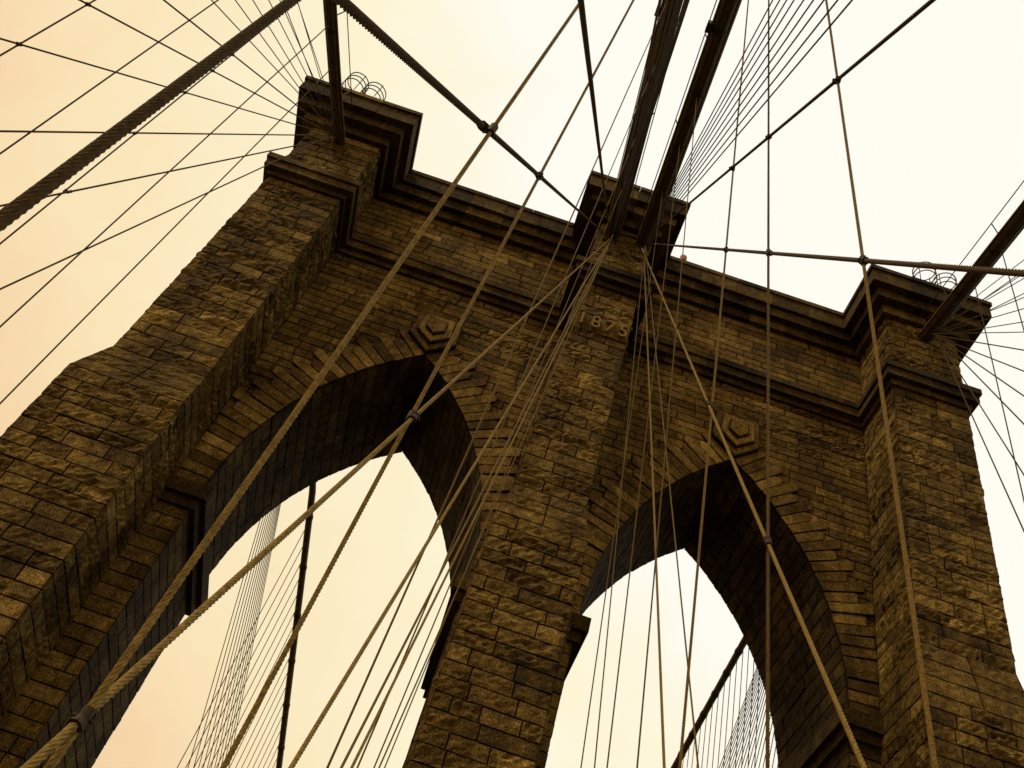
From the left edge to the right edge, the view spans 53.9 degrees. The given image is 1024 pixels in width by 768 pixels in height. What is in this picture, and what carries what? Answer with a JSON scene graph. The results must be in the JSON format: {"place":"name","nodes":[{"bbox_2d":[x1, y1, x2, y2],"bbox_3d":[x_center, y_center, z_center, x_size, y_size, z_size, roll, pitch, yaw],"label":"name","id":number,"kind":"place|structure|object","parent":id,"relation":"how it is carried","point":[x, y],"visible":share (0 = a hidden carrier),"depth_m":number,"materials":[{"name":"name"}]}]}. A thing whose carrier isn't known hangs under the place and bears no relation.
{"place":"outdoors","nodes":[
{"label":"outdoors","id":0,"kind":"place"},
{"bbox_2d":[0,0,300,230],"bbox_3d":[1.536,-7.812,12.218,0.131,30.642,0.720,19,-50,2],"label":"suspender rope","id":1,"kind":"object","parent":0,"point":[16,208],"visible":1,"depth_m":2.96,"materials":[{"name":"metal"}]},
{"bbox_2d":[43,4,577,767],"bbox_3d":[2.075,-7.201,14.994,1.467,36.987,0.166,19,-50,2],"label":"suspender rope","id":2,"kind":"object","parent":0,"point":[87,716],"visible":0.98,"depth_m":5.17,"materials":[{"name":"metal"}]},
{"bbox_2d":[220,0,633,767],"bbox_3d":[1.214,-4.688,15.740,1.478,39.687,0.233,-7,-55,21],"label":"suspender rope","id":3,"kind":"object","parent":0,"point":[414,414],"visible":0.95,"depth_m":8.96,"materials":[{"name":"metal"}]},
{"bbox_2d":[0,0,1023,767],"label":"sky","id":4,"kind":"structure","parent":0,"point":[934,116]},
{"bbox_2d":[825,0,937,767],"bbox_3d":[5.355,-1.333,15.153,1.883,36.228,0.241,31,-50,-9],"label":"suspender rope","id":5,"kind":"object","parent":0,"point":[921,671],"visible":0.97,"depth_m":12.37,"materials":[{"name":"metal"}]},
{"label":"water","id":6,"kind":"structure","parent":0,"visible":0},
{"bbox_2d":[0,75,1023,767],"bbox_3d":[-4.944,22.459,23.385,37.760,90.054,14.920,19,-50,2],"label":"stone tower","id":7,"kind":"structure","parent":6,"relation":"on","point":[130,457],"depth_m":42.31,"materials":[{"name":"stone"}]},
{"bbox_2d":[0,136,329,289],"bbox_3d":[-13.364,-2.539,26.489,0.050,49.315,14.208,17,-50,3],"label":"stay rope","id":8,"kind":"object","parent":7,"relation":"attached to","point":[31,274],"visible":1,"depth_m":32.89,"materials":[{"name":"metal"}]},
{"bbox_2d":[0,38,330,134],"bbox_3d":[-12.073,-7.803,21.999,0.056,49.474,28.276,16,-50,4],"label":"stay rope","id":9,"kind":"object","parent":7,"relation":"attached to","point":[27,46],"visible":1,"depth_m":29.57,"materials":[{"name":"metal"}]},
{"bbox_2d":[0,130,331,135],"bbox_3d":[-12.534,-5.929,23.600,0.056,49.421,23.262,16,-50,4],"label":"stay rope","id":10,"kind":"object","parent":7,"relation":"attached to","point":[20,131],"visible":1,"depth_m":31.84,"materials":[{"name":"metal"}]},
{"bbox_2d":[0,137,335,206],"bbox_3d":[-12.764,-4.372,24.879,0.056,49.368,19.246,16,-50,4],"label":"stay rope","id":11,"kind":"object","parent":7,"relation":"attached to","point":[56,194],"visible":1,"depth_m":33.30,"materials":[{"name":"metal"}]},
{"bbox_2d":[78,0,332,134],"bbox_3d":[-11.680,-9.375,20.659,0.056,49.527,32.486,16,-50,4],"label":"stay rope","id":12,"kind":"object","parent":7,"relation":"attached to","point":[112,17],"visible":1,"depth_m":32.19,"materials":[{"name":"metal"}]},
{"bbox_2d":[188,521,259,767],"bbox_3d":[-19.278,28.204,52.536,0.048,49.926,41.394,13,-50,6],"label":"stay rope","id":13,"kind":"object","parent":7,"relation":"attached to","point":[223,645],"visible":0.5,"depth_m":55.10,"materials":[{"name":"metal"}]},
{"bbox_2d":[193,517,263,767],"bbox_3d":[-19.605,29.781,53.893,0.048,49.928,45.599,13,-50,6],"label":"stay rope","id":14,"kind":"object","parent":7,"relation":"attached to","point":[228,643],"visible":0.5,"depth_m":55.97,"materials":[{"name":"metal"}]},
{"bbox_2d":[198,515,265,767],"bbox_3d":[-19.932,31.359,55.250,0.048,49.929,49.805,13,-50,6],"label":"stay rope","id":15,"kind":"object","parent":7,"relation":"attached to","point":[231,643],"visible":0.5,"depth_m":56.73,"materials":[{"name":"metal"}]},
{"bbox_2d":[203,513,268,767],"bbox_3d":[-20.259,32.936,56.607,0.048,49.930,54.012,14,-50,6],"label":"stay rope","id":16,"kind":"object","parent":7,"relation":"attached to","point":[236,638],"visible":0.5,"depth_m":57.47,"materials":[{"name":"metal"}]},
{"bbox_2d":[207,511,270,767],"bbox_3d":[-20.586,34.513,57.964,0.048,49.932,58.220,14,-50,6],"label":"stay rope","id":17,"kind":"object","parent":7,"relation":"attached to","point":[238,640],"visible":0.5,"depth_m":58.13,"materials":[{"name":"metal"}]},
{"bbox_2d":[211,510,272,767],"bbox_3d":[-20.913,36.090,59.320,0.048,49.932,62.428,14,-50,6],"label":"stay rope","id":18,"kind":"object","parent":7,"relation":"attached to","point":[242,637],"visible":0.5,"depth_m":58.74,"materials":[{"name":"metal"}]},
{"bbox_2d":[214,509,273,767],"bbox_3d":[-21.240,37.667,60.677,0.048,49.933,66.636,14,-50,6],"label":"stay rope","id":19,"kind":"object","parent":7,"relation":"attached to","point":[244,638],"visible":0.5,"depth_m":59.32,"materials":[{"name":"metal"}]},
{"bbox_2d":[218,508,275,766],"bbox_3d":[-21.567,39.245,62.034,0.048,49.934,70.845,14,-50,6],"label":"stay rope","id":20,"kind":"object","parent":7,"relation":"attached to","point":[247,635],"visible":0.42,"depth_m":59.84,"materials":[{"name":"metal"}]},
{"bbox_2d":[163,0,333,134],"bbox_3d":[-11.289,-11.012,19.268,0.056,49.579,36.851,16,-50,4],"label":"stay rope","id":21,"kind":"object","parent":7,"relation":"attached to","point":[184,16],"visible":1,"depth_m":37.12,"materials":[{"name":"metal"}]},
{"bbox_2d":[221,507,276,764],"bbox_3d":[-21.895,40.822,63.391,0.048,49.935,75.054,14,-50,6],"label":"stay rope","id":22,"kind":"object","parent":7,"relation":"attached to","point":[249,635],"visible":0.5,"depth_m":60.38,"materials":[{"name":"metal"}]},
{"bbox_2d":[226,506,278,754],"bbox_3d":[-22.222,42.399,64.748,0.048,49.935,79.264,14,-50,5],"label":"stay rope","id":23,"kind":"object","parent":7,"relation":"attached to","point":[252,628],"visible":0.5,"depth_m":60.78,"materials":[{"name":"metal"}]},
{"bbox_2d":[228,504,280,767],"bbox_3d":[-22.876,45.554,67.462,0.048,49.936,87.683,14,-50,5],"label":"stay rope","id":24,"kind":"object","parent":7,"relation":"attached to","point":[256,626],"visible":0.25,"depth_m":61.60,"materials":[{"name":"metal"}]},
{"bbox_2d":[230,505,279,747],"bbox_3d":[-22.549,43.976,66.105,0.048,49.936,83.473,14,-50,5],"label":"stay rope","id":25,"kind":"object","parent":7,"relation":"attached to","point":[254,626],"visible":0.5,"depth_m":61.22,"materials":[{"name":"metal"}]},
{"bbox_2d":[211,0,337,135],"bbox_3d":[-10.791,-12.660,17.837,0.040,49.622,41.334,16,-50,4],"label":"stay rope","id":26,"kind":"object","parent":7,"relation":"attached to","point":[272,65],"visible":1,"depth_m":39.14,"materials":[{"name":"metal"}]},
{"bbox_2d":[235,0,330,130],"bbox_3d":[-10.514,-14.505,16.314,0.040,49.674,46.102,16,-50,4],"label":"stay rope","id":27,"kind":"object","parent":7,"relation":"attached to","point":[280,62],"visible":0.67,"depth_m":40.72,"materials":[{"name":"metal"}]},
{"bbox_2d":[252,0,332,131],"bbox_3d":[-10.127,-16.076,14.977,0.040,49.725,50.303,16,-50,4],"label":"stay rope","id":28,"kind":"object","parent":7,"relation":"attached to","point":[292,65],"visible":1,"depth_m":42.14,"materials":[{"name":"metal"}]},
{"bbox_2d":[276,483,315,767],"bbox_3d":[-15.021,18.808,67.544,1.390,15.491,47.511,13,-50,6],"label":"cable","id":29,"kind":"object","parent":7,"relation":"attached to","point":[300,587],"visible":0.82,"depth_m":65.37,"materials":[{"name":"metal"}]},
{"bbox_2d":[177,525,307,767],"bbox_3d":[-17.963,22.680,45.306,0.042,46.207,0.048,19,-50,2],"label":"suspender rope","id":30,"kind":"object","parent":29,"relation":"hanging from","point":[239,651],"visible":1,"depth_m":55.12,"materials":[{"name":"metal"}]},
{"bbox_2d":[185,541,305,767],"bbox_3d":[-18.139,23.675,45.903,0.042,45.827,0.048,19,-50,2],"label":"suspender rope","id":31,"kind":"object","parent":29,"relation":"hanging from","point":[244,656],"visible":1,"depth_m":56.40,"materials":[{"name":"metal"}]},
{"bbox_2d":[194,558,303,767],"bbox_3d":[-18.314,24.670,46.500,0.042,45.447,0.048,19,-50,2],"label":"suspender rope","id":32,"kind":"object","parent":29,"relation":"hanging from","point":[246,666],"visible":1,"depth_m":57.15,"materials":[{"name":"metal"}]},
{"bbox_2d":[201,574,301,767],"bbox_3d":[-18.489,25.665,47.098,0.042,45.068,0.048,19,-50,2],"label":"suspender rope","id":33,"kind":"object","parent":29,"relation":"hanging from","point":[250,673],"visible":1,"depth_m":58.17,"materials":[{"name":"metal"}]},
{"bbox_2d":[209,590,299,767],"bbox_3d":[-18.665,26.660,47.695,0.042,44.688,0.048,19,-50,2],"label":"suspender rope","id":34,"kind":"object","parent":29,"relation":"hanging from","point":[253,680],"visible":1,"depth_m":59.43,"materials":[{"name":"metal"}]},
{"bbox_2d":[216,606,297,767],"bbox_3d":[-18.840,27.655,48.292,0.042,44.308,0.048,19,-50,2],"label":"suspender rope","id":35,"kind":"object","parent":29,"relation":"hanging from","point":[258,683],"visible":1,"depth_m":60.78,"materials":[{"name":"metal"}]},
{"bbox_2d":[235,652,291,767],"bbox_3d":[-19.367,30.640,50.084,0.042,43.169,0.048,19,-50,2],"label":"suspender rope","id":36,"kind":"object","parent":29,"relation":"hanging from","point":[263,710],"visible":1,"depth_m":62.72,"materials":[{"name":"metal"}]},
{"bbox_2d":[268,0,335,131],"bbox_3d":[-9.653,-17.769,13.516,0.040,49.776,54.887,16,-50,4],"label":"stay rope","id":37,"kind":"object","parent":7,"relation":"attached to","point":[302,67],"visible":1,"depth_m":42.97,"materials":[{"name":"metal"}]},
{"bbox_2d":[279,0,337,132],"bbox_3d":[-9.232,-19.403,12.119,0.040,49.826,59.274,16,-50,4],"label":"stay rope","id":38,"kind":"object","parent":7,"relation":"attached to","point":[310,69],"visible":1,"depth_m":43.62,"materials":[{"name":"metal"}]},
{"bbox_2d":[20,239,609,767],"bbox_3d":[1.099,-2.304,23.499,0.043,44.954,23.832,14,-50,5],"label":"stay rope","id":39,"kind":"object","parent":7,"relation":"attached to","point":[50,747],"visible":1,"depth_m":5.41,"materials":[{"name":"metal"}]},
{"bbox_2d":[298,4,340,132],"bbox_3d":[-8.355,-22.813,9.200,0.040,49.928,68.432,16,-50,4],"label":"stay rope","id":40,"kind":"object","parent":7,"relation":"attached to","point":[317,62],"visible":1,"depth_m":43.81,"materials":[{"name":"metal"}]},
{"bbox_2d":[323,0,353,144],"bbox_3d":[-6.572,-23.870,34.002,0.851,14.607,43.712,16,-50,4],"label":"cable","id":41,"kind":"object","parent":7,"relation":"attached to","point":[332,44],"visible":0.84,"depth_m":47.21,"materials":[{"name":"metal"}]},
{"bbox_2d":[0,0,95,56],"bbox_3d":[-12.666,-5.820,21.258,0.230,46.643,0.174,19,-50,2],"label":"suspender rope","id":42,"kind":"object","parent":41,"relation":"hanging from","point":[20,44],"visible":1,"depth_m":24.97,"materials":[{"name":"metal"}]},
{"bbox_2d":[0,0,218,154],"bbox_3d":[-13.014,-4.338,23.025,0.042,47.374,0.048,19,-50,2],"label":"suspender rope","id":43,"kind":"object","parent":41,"relation":"hanging from","point":[62,109],"visible":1,"depth_m":28.03,"materials":[{"name":"metal"}]},
{"bbox_2d":[0,25,268,244],"bbox_3d":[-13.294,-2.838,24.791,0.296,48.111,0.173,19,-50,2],"label":"suspender rope","id":44,"kind":"object","parent":41,"relation":"hanging from","point":[71,185],"visible":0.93,"depth_m":29.89,"materials":[{"name":"metal"}]},
{"bbox_2d":[0,24,329,327],"bbox_3d":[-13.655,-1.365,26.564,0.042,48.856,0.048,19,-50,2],"label":"suspender rope","id":45,"kind":"object","parent":41,"relation":"hanging from","point":[63,268],"visible":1,"depth_m":32.30,"materials":[{"name":"metal"}]},
{"bbox_2d":[0,67,332,403],"bbox_3d":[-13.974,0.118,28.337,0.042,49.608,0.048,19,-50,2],"label":"suspender rope","id":46,"kind":"object","parent":41,"relation":"hanging from","point":[65,337],"visible":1,"depth_m":33.60,"materials":[{"name":"metal"}]},
{"bbox_2d":[342,72,385,99],"bbox_3d":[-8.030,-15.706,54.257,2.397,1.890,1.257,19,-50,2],"label":"hoop railing","id":47,"kind":"object","parent":7,"relation":"on","point":[363,90],"visible":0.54,"depth_m":54.17,"materials":[{"name":"metal"}]},
{"bbox_2d":[288,246,606,767],"bbox_3d":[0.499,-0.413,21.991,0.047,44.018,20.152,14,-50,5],"label":"stay rope","id":48,"kind":"object","parent":7,"relation":"attached to","point":[303,747],"visible":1,"depth_m":11.19,"materials":[{"name":"metal"}]},
{"bbox_2d":[333,0,609,238],"bbox_3d":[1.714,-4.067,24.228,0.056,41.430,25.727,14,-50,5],"label":"stay rope","id":49,"kind":"object","parent":7,"relation":"attached to","point":[353,10],"visible":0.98,"depth_m":6.14,"materials":[{"name":"metal"}]},
{"bbox_2d":[340,235,612,767],"bbox_3d":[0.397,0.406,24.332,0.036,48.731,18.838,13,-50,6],"label":"stay rope","id":50,"kind":"object","parent":7,"relation":"attached to","point":[391,669],"visible":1,"depth_m":15.85,"materials":[{"name":"metal"}]},
{"bbox_2d":[350,248,607,767],"bbox_3d":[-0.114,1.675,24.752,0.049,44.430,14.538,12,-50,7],"label":"stay rope","id":51,"kind":"object","parent":7,"relation":"attached to","point":[404,660],"visible":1,"depth_m":19.39,"materials":[{"name":"metal"}]},
{"bbox_2d":[378,239,611,767],"bbox_3d":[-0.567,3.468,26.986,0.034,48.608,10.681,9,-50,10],"label":"stay rope","id":52,"kind":"object","parent":7,"relation":"attached to","point":[475,548],"visible":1,"depth_m":24.89,"materials":[{"name":"metal"}]},
{"bbox_2d":[577,0,610,238],"bbox_3d":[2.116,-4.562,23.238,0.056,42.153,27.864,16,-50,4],"label":"stay rope","id":53,"kind":"object","parent":7,"relation":"attached to","point":[582,14],"visible":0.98,"depth_m":11.37,"materials":[{"name":"metal"}]},
{"bbox_2d":[594,247,644,767],"bbox_3d":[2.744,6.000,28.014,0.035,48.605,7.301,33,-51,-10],"label":"stay rope","id":54,"kind":"object","parent":7,"relation":"attached to","point":[616,542],"visible":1,"depth_m":29.27,"materials":[{"name":"metal"}]},
{"bbox_2d":[613,0,660,232],"bbox_3d":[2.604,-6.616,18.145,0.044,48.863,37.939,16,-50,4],"label":"stay rope","id":55,"kind":"object","parent":7,"relation":"attached to","point":[653,32],"visible":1,"depth_m":22.96,"materials":[{"name":"metal"}]},
{"bbox_2d":[614,0,668,231],"bbox_3d":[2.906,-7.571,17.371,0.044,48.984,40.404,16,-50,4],"label":"stay rope","id":56,"kind":"object","parent":7,"relation":"attached to","point":[663,18],"visible":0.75,"depth_m":25.72,"materials":[{"name":"metal"}]},
{"bbox_2d":[605,0,684,237],"bbox_3d":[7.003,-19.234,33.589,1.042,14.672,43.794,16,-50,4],"label":"cable","id":57,"kind":"object","parent":7,"relation":"attached to","point":[619,225],"visible":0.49,"depth_m":45.15,"materials":[{"name":"metal"}]},
{"bbox_2d":[326,4,665,767],"bbox_3d":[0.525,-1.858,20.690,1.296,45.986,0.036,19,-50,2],"label":"suspender rope","id":58,"kind":"object","parent":57,"relation":"hanging from","point":[470,446],"visible":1,"depth_m":16.62,"materials":[{"name":"metal"}]},
{"bbox_2d":[384,182,624,767],"bbox_3d":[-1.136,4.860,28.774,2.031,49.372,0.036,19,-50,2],"label":"suspender rope","id":59,"kind":"object","parent":57,"relation":"hanging from","point":[488,514],"visible":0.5,"depth_m":29.97,"materials":[{"name":"metal"}]},
{"bbox_2d":[356,63,655,767],"bbox_3d":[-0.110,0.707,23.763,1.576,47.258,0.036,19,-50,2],"label":"suspender rope","id":60,"kind":"object","parent":57,"relation":"hanging from","point":[365,748],"visible":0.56,"depth_m":22.46,"materials":[{"name":"metal"}]},
{"bbox_2d":[373,130,638,767],"bbox_3d":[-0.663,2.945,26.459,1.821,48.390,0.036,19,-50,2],"label":"suspender rope","id":61,"kind":"object","parent":57,"relation":"hanging from","point":[483,503],"visible":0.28,"depth_m":25.22,"materials":[{"name":"metal"}]},
{"bbox_2d":[621,0,686,209],"bbox_3d":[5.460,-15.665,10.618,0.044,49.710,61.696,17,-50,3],"label":"stay rope","id":62,"kind":"object","parent":57,"relation":"attached to","point":[662,76],"depth_m":34.68,"materials":[{"name":"metal"}]},
{"bbox_2d":[623,0,687,203],"bbox_3d":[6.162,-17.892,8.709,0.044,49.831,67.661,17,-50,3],"label":"stay rope","id":63,"kind":"object","parent":57,"relation":"attached to","point":[664,73],"visible":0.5,"depth_m":35.77,"materials":[{"name":"metal"}]},
{"bbox_2d":[625,0,689,197],"bbox_3d":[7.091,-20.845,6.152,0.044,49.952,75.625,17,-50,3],"label":"stay rope","id":64,"kind":"object","parent":57,"relation":"attached to","point":[665,72],"depth_m":37.12,"materials":[{"name":"metal"}]},
{"bbox_2d":[616,0,673,223],"bbox_3d":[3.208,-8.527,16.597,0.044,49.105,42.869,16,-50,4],"label":"stay rope","id":65,"kind":"object","parent":7,"relation":"attached to","point":[671,5],"visible":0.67,"depth_m":27.65,"materials":[{"name":"metal"}]},
{"bbox_2d":[616,0,677,224],"bbox_3d":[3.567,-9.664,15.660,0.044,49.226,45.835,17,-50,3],"label":"stay rope","id":66,"kind":"object","parent":7,"relation":"attached to","point":[652,91],"visible":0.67,"depth_m":29.75,"materials":[{"name":"metal"}]},
{"bbox_2d":[617,0,680,221],"bbox_3d":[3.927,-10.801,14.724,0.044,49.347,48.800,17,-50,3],"label":"stay rope","id":67,"kind":"object","parent":7,"relation":"attached to","point":[655,84],"visible":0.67,"depth_m":30.89,"materials":[{"name":"metal"}]},
{"bbox_2d":[618,0,682,218],"bbox_3d":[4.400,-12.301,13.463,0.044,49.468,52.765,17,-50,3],"label":"stay rope","id":68,"kind":"object","parent":7,"relation":"attached to","point":[656,87],"visible":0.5,"depth_m":32.86,"materials":[{"name":"metal"}]},
{"bbox_2d":[620,0,684,212],"bbox_3d":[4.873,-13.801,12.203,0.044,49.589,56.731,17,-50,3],"label":"stay rope","id":69,"kind":"object","parent":7,"relation":"attached to","point":[660,78],"visible":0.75,"depth_m":33.39,"materials":[{"name":"metal"}]},
{"bbox_2d":[643,249,665,767],"bbox_3d":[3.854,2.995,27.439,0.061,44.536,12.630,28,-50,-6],"label":"stay rope","id":70,"kind":"object","parent":7,"relation":"attached to","point":[660,678],"visible":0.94,"depth_m":23.94,"materials":[{"name":"metal"}]},
{"bbox_2d":[645,246,698,767],"bbox_3d":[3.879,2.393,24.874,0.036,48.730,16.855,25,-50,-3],"label":"stay rope","id":71,"kind":"object","parent":7,"relation":"attached to","point":[696,750],"visible":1,"depth_m":20.66,"materials":[{"name":"metal"}]},
{"bbox_2d":[636,0,741,246],"bbox_3d":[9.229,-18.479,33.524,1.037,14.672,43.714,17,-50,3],"label":"cable","id":72,"kind":"object","parent":7,"relation":"attached to","point":[718,28],"visible":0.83,"depth_m":42.93,"materials":[{"name":"metal"}]},
{"bbox_2d":[580,191,662,767],"bbox_3d":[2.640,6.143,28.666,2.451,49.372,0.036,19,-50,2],"label":"suspender rope","id":73,"kind":"object","parent":72,"relation":"hanging from","point":[617,509],"visible":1,"depth_m":30.99,"materials":[{"name":"metal"}]},
{"bbox_2d":[606,144,679,767],"bbox_3d":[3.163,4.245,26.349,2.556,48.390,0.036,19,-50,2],"label":"suspender rope","id":74,"kind":"object","parent":72,"relation":"hanging from","point":[639,491],"visible":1,"depth_m":27.34,"materials":[{"name":"metal"}]},
{"bbox_2d":[636,97,696,767],"bbox_3d":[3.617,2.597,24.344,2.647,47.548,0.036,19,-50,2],"label":"suspender rope","id":75,"kind":"object","parent":72,"relation":"hanging from","point":[663,474],"visible":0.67,"depth_m":24.25,"materials":[{"name":"metal"}]},
{"bbox_2d":[678,0,748,767],"bbox_3d":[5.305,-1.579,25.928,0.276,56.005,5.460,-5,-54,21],"label":"suspender rope","id":76,"kind":"object","parent":72,"relation":"hanging from","point":[711,403],"visible":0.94,"depth_m":22.63,"materials":[{"name":"metal"}]},
{"bbox_2d":[649,0,779,230],"bbox_3d":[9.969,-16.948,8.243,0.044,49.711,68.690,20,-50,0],"label":"stay rope","id":77,"kind":"object","parent":72,"relation":"attached to","point":[721,103],"visible":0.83,"depth_m":36.63,"materials":[{"name":"metal"}]},
{"bbox_2d":[648,0,786,233],"bbox_3d":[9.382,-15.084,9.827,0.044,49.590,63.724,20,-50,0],"label":"stay rope","id":78,"kind":"object","parent":72,"relation":"attached to","point":[725,103],"visible":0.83,"depth_m":35.54,"materials":[{"name":"metal"}]},
{"bbox_2d":[762,0,772,767],"bbox_3d":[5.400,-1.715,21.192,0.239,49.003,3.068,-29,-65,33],"label":"suspender rope","id":79,"kind":"object","parent":72,"relation":"hanging from","point":[766,539],"visible":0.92,"depth_m":17.40,"materials":[{"name":"metal"}]},
{"bbox_2d":[654,0,935,232],"bbox_3d":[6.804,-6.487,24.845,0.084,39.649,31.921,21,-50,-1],"label":"stay rope","id":80,"kind":"object","parent":72,"relation":"attached to","point":[880,43],"visible":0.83,"depth_m":21.88,"materials":[{"name":"metal"}]},
{"bbox_2d":[653,243,1023,276],"bbox_3d":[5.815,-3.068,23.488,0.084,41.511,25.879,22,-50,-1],"label":"stay rope","id":81,"kind":"object","parent":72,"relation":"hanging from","point":[987,270],"visible":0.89,"depth_m":14.41,"materials":[{"name":"metal"}]},
{"bbox_2d":[671,637,746,767],"bbox_3d":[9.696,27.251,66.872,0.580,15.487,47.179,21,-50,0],"label":"cable","id":82,"kind":"object","parent":7,"relation":"attached to","point":[731,664],"visible":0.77,"depth_m":62.88,"materials":[{"name":"metal"}]},
{"bbox_2d":[649,0,772,229],"bbox_3d":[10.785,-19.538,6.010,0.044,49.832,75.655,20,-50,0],"label":"stay rope","id":83,"kind":"object","parent":7,"relation":"attached to","point":[717,102],"visible":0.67,"depth_m":37.89,"materials":[{"name":"metal"}]},
{"bbox_2d":[648,0,794,234],"bbox_3d":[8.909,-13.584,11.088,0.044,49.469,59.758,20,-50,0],"label":"stay rope","id":84,"kind":"object","parent":7,"relation":"attached to","point":[729,104],"visible":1,"depth_m":34.38,"materials":[{"name":"metal"}]},
{"bbox_2d":[647,0,803,236],"bbox_3d":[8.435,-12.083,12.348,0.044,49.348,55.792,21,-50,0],"label":"stay rope","id":85,"kind":"object","parent":7,"relation":"attached to","point":[734,104],"visible":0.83,"depth_m":32.97,"materials":[{"name":"metal"}]},
{"bbox_2d":[647,0,813,237],"bbox_3d":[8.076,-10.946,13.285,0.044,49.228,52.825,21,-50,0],"label":"stay rope","id":86,"kind":"object","parent":7,"relation":"attached to","point":[740,105],"visible":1,"depth_m":31.63,"materials":[{"name":"metal"}]},
{"bbox_2d":[646,0,824,240],"bbox_3d":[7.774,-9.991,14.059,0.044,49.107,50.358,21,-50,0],"label":"stay rope","id":87,"kind":"object","parent":7,"relation":"attached to","point":[815,11],"visible":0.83,"depth_m":30.36,"materials":[{"name":"metal"}]},
{"bbox_2d":[721,669,757,767],"bbox_3d":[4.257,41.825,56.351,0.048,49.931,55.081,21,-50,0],"label":"stay rope","id":88,"kind":"object","parent":7,"relation":"attached to","point":[739,717],"depth_m":57.08,"materials":[{"name":"metal"}]},
{"bbox_2d":[725,672,758,767],"bbox_3d":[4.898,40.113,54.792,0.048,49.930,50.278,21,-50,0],"label":"stay rope","id":89,"kind":"object","parent":7,"relation":"attached to","point":[742,719],"depth_m":56.50,"materials":[{"name":"metal"}]},
{"bbox_2d":[646,0,838,241],"bbox_3d":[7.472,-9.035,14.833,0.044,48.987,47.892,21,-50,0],"label":"stay rope","id":90,"kind":"object","parent":7,"relation":"attached to","point":[813,30],"visible":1,"depth_m":28.74,"materials":[{"name":"metal"}]},
{"bbox_2d":[645,0,852,243],"bbox_3d":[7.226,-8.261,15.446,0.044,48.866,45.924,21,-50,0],"label":"stay rope","id":91,"kind":"object","parent":7,"relation":"attached to","point":[824,32],"visible":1,"depth_m":27.18,"materials":[{"name":"metal"}]},
{"bbox_2d":[641,248,866,767],"bbox_3d":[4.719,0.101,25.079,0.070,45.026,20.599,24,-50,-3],"label":"stay rope","id":92,"kind":"object","parent":7,"relation":"attached to","point":[852,741],"visible":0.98,"depth_m":14.73,"materials":[{"name":"metal"}]},
{"bbox_2d":[912,261,956,289],"bbox_3d":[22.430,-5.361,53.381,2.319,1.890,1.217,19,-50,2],"label":"hoop railing","id":93,"kind":"object","parent":7,"relation":"on","point":[937,279],"visible":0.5,"depth_m":53.27,"materials":[{"name":"metal"}]},
{"bbox_2d":[916,181,1023,341],"bbox_3d":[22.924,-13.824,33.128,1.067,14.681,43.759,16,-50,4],"label":"cable","id":94,"kind":"object","parent":7,"relation":"attached to","point":[1008,233],"visible":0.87,"depth_m":45.94,"materials":[{"name":"metal"}]},
{"bbox_2d":[973,281,1023,501],"bbox_3d":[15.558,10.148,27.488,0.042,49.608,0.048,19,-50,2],"label":"suspender rope","id":95,"kind":"object","parent":94,"relation":"hanging from","point":[1000,397],"visible":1,"depth_m":39.36,"materials":[{"name":"metal"}]},
{"bbox_2d":[1000,247,1023,330],"bbox_3d":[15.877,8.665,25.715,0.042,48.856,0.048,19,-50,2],"label":"suspender rope","id":96,"kind":"object","parent":94,"relation":"hanging from","point":[1013,291],"visible":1,"depth_m":41.16,"materials":[{"name":"metal"}]},
{"bbox_2d":[932,334,1023,350],"bbox_3d":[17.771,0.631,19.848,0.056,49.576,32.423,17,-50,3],"label":"stay rope","id":97,"kind":"object","parent":7,"relation":"attached to","point":[980,342],"visible":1,"depth_m":42.67,"materials":[{"name":"metal"}]},
{"bbox_2d":[932,278,1023,331],"bbox_3d":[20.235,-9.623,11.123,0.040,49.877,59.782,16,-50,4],"label":"stay rope","id":98,"kind":"object","parent":7,"relation":"attached to","point":[979,304],"visible":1,"depth_m":44.23,"materials":[{"name":"metal"}]},
{"bbox_2d":[932,332,1023,333],"bbox_3d":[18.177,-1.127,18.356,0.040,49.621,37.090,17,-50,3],"label":"stay rope","id":99,"kind":"object","parent":7,"relation":"attached to","point":[979,332],"visible":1,"depth_m":43.05,"materials":[{"name":"metal"}]},
{"bbox_2d":[933,260,1023,329],"bbox_3d":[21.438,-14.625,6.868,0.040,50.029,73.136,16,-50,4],"label":"stay rope","id":100,"kind":"object","parent":7,"relation":"attached to","point":[976,296],"visible":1,"depth_m":45.10,"materials":[{"name":"metal"}]},
{"bbox_2d":[935,336,1023,371],"bbox_3d":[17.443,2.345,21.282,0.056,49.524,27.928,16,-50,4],"label":"stay rope","id":101,"kind":"object","parent":7,"relation":"attached to","point":[981,354],"visible":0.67,"depth_m":42.56,"materials":[{"name":"metal"}]},
{"bbox_2d":[937,339,1023,531],"bbox_3d":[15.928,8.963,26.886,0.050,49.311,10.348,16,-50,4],"label":"stay rope","id":102,"kind":"object","parent":7,"relation":"attached to","point":[983,440],"visible":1,"depth_m":39.93,"materials":[{"name":"metal"}]},
{"bbox_2d":[938,339,1023,475],"bbox_3d":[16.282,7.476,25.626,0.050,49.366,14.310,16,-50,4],"label":"stay rope","id":103,"kind":"object","parent":7,"relation":"attached to","point":[982,409],"visible":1,"depth_m":41.03,"materials":[{"name":"metal"}]},
{"bbox_2d":[941,339,1023,396],"bbox_3d":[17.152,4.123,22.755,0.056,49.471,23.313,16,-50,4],"label":"stay rope","id":104,"kind":"object","parent":7,"relation":"attached to","point":[984,368],"visible":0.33,"depth_m":42.50,"materials":[{"name":"metal"}]},
{"bbox_2d":[943,341,1023,424],"bbox_3d":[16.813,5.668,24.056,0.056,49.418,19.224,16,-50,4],"label":"stay rope","id":105,"kind":"object","parent":7,"relation":"attached to","point":[1017,417],"visible":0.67,"depth_m":41.97,"materials":[{"name":"metal"}]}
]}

